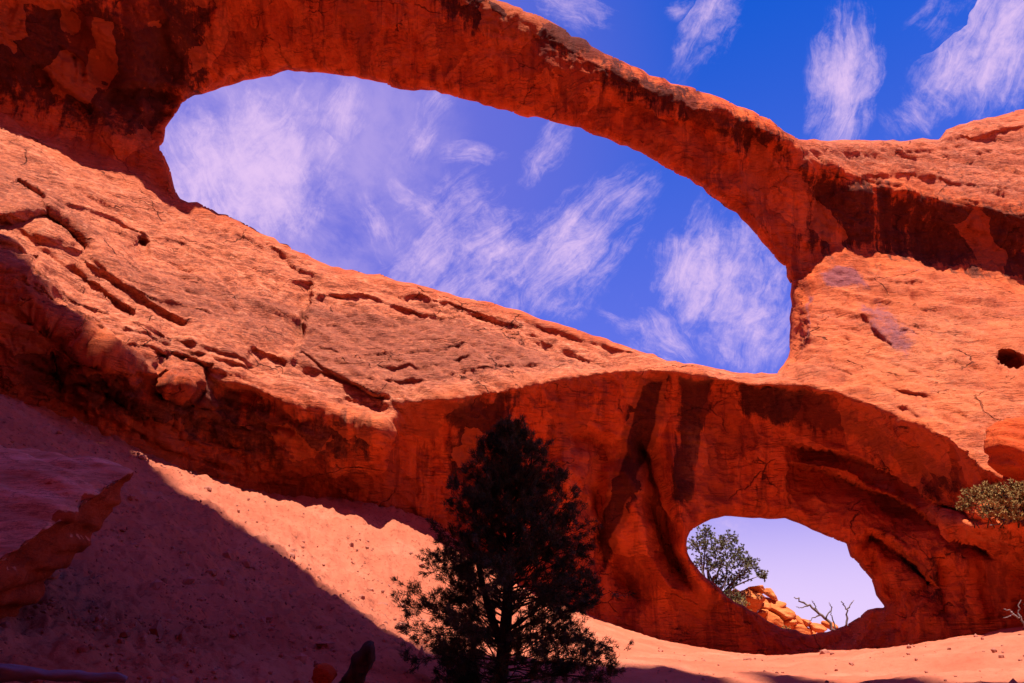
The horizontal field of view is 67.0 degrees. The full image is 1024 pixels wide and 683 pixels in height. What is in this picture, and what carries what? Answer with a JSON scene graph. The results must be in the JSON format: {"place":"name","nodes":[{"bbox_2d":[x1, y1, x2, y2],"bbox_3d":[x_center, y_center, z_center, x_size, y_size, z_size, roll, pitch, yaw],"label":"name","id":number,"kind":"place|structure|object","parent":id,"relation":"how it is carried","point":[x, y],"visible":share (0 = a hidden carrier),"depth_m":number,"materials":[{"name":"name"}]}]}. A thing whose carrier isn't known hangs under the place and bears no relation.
{"place":"outdoors","nodes":[
{"label":"outdoors","id":0,"kind":"place"},
{"bbox_2d":[0,394,1023,682],"bbox_3d":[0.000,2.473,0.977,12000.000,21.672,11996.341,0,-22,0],"label":"ground","id":1,"kind":"structure","parent":0,"point":[324,528],"depth_m":15.43,"materials":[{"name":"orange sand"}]},
{"bbox_2d":[0,663,127,682],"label":"fallen trunk","id":2,"kind":"object","parent":1,"relation":"on","point":[16,672],"visible":1,"depth_m":5.66,"materials":[{"name":"brown wood"}]},
{"bbox_2d":[0,445,133,618],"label":"boulder","id":3,"kind":"object","parent":1,"relation":"on","point":[56,509],"visible":0.99,"depth_m":8.03,"materials":[{"name":"red stone"}]},
{"bbox_2d":[311,663,337,682],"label":"boulder","id":4,"kind":"object","parent":1,"relation":"on","point":[324,673],"visible":1,"depth_m":7.29,"materials":[{"name":"stone"}]},
{"bbox_2d":[339,641,375,682],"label":"dead log","id":5,"kind":"object","parent":1,"relation":"on","point":[362,661],"visible":1,"depth_m":7.32,"materials":[{"name":"brown wood"}]},
{"bbox_2d":[0,0,1023,655],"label":"rock arch","id":6,"kind":"object","parent":1,"relation":"on","point":[144,308],"visible":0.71,"depth_m":28.85,"materials":[{"name":"stone"}]},
{"bbox_2d":[956,478,1023,527],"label":"dry shrub","id":7,"kind":"object","parent":6,"relation":"on","point":[1012,494],"visible":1,"depth_m":18.64,"materials":[{"name":"green plant"}]},
{"bbox_2d":[983,416,1023,484],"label":"boulder","id":8,"kind":"object","parent":6,"relation":"on","point":[1003,447],"visible":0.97,"depth_m":19.46,"materials":[{"name":"stone"}]},
{"bbox_2d":[389,413,637,682],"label":"pinyon pine","id":9,"kind":"object","parent":1,"relation":"on","point":[509,474],"visible":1,"depth_m":11.62,"materials":[{"name":"green plant"}]},
{"bbox_2d":[687,524,768,604],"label":"juniper tree","id":10,"kind":"object","parent":1,"relation":"on","point":[747,561],"visible":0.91,"depth_m":40.47,"materials":[{"name":"green plant"}]},
{"bbox_2d":[733,598,750,609],"bbox_3d":[11.410,13.151,38.488,1.134,0.850,0.762,12,-25,-28],"label":"scrub shrub","id":11,"kind":"object","parent":1,"relation":"on","point":[743,603],"visible":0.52,"depth_m":38.64,"materials":[{"name":"green plant"}]},
{"bbox_2d":[757,611,767,617],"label":"boulder","id":12,"kind":"object","parent":1,"relation":"on","point":[763,614],"visible":0.19,"depth_m":40.20,"materials":[{"name":"orange stone"}]},
{"bbox_2d":[738,590,764,612],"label":"boulder","id":13,"kind":"object","parent":12,"relation":"on","point":[755,599],"visible":0.78,"depth_m":40.23,"materials":[{"name":"orange stone"}]},
{"bbox_2d":[743,588,752,592],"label":"boulder","id":14,"kind":"object","parent":13,"relation":"on","point":[747,590],"visible":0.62,"depth_m":40.65,"materials":[{"name":"orange stone"}]},
{"bbox_2d":[748,585,764,593],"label":"boulder","id":15,"kind":"object","parent":13,"relation":"on","point":[759,588],"visible":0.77,"depth_m":40.79,"materials":[{"name":"orange stone"}]},
{"bbox_2d":[758,597,786,610],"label":"boulder","id":16,"kind":"object","parent":12,"relation":"on","point":[767,602],"visible":0.38,"depth_m":40.74,"materials":[{"name":"orange stone"}]},
{"bbox_2d":[763,588,777,600],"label":"boulder","id":17,"kind":"object","parent":16,"relation":"on","point":[769,592],"visible":0.98,"depth_m":40.84,"materials":[{"name":"orange stone"}]},
{"bbox_2d":[758,609,784,627],"bbox_3d":[13.615,14.694,40.276,1.344,1.476,1.283,0,-22,0],"label":"boulder","id":18,"kind":"object","parent":1,"relation":"on","point":[773,618],"visible":0.27,"depth_m":39.87,"materials":[{"name":"orange stone"}]},
{"bbox_2d":[768,602,796,620],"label":"boulder","id":19,"kind":"object","parent":18,"relation":"on","point":[785,613],"visible":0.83,"depth_m":40.10,"materials":[{"name":"orange stone"}]},
{"bbox_2d":[793,624,812,634],"bbox_3d":[15.029,15.067,40.091,1.148,0.783,0.631,12,-25,-28],"label":"boulder","id":20,"kind":"object","parent":1,"relation":"on","point":[802,628],"visible":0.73,"depth_m":39.84,"materials":[{"name":"orange stone"}]},
{"bbox_2d":[783,619,796,628],"bbox_3d":[14.316,14.661,40.157,1.006,0.771,0.888,0,-22,0],"label":"boulder","id":21,"kind":"object","parent":20,"relation":"on","point":[791,623],"visible":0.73,"depth_m":39.89,"materials":[{"name":"orange stone"}]},
{"bbox_2d":[796,615,804,624],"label":"boulder","id":22,"kind":"object","parent":20,"relation":"on","point":[799,620],"visible":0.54,"depth_m":40.19,"materials":[{"name":"orange stone"}]},
{"bbox_2d":[801,619,811,626],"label":"boulder","id":23,"kind":"object","parent":20,"relation":"on","point":[806,621],"visible":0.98,"depth_m":40.07,"materials":[{"name":"orange stone"}]},
{"bbox_2d":[809,623,826,632],"bbox_3d":[15.880,14.831,39.978,0.899,0.569,0.887,0,-22,0],"label":"boulder","id":24,"kind":"object","parent":20,"relation":"on","point":[816,627],"visible":0.93,"depth_m":39.77,"materials":[{"name":"orange stone"}]},
{"bbox_2d":[794,597,834,629],"bbox_3d":[15.225,13.719,38.687,2.033,1.793,0.239,0,-22,0],"label":"dead tree","id":25,"kind":"object","parent":1,"relation":"on","point":[821,615],"visible":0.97,"depth_m":38.70,"materials":[{"name":"grey wood"}]},
{"bbox_2d":[821,621,837,628],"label":"boulder","id":26,"kind":"object","parent":1,"relation":"on","point":[825,624],"visible":0.52,"depth_m":40.51,"materials":[{"name":"orange stone"}]},
{"bbox_2d":[830,600,853,628],"bbox_3d":[16.581,13.688,38.686,1.320,1.440,0.191,-2,-22,4],"label":"dead tree","id":27,"kind":"object","parent":1,"relation":"on","point":[846,622],"visible":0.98,"depth_m":38.66,"materials":[{"name":"grey wood"}]},
{"bbox_2d":[1004,601,1023,625],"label":"dead twigs","id":28,"kind":"object","parent":1,"relation":"on","point":[1019,617],"visible":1,"depth_m":17.44,"materials":[{"name":"grey wood"}]},
{"bbox_2d":[160,0,1023,631],"label":"sky","id":29,"kind":"structure","parent":0,"point":[541,218],"materials":[{"name":"blue"}]}
]}

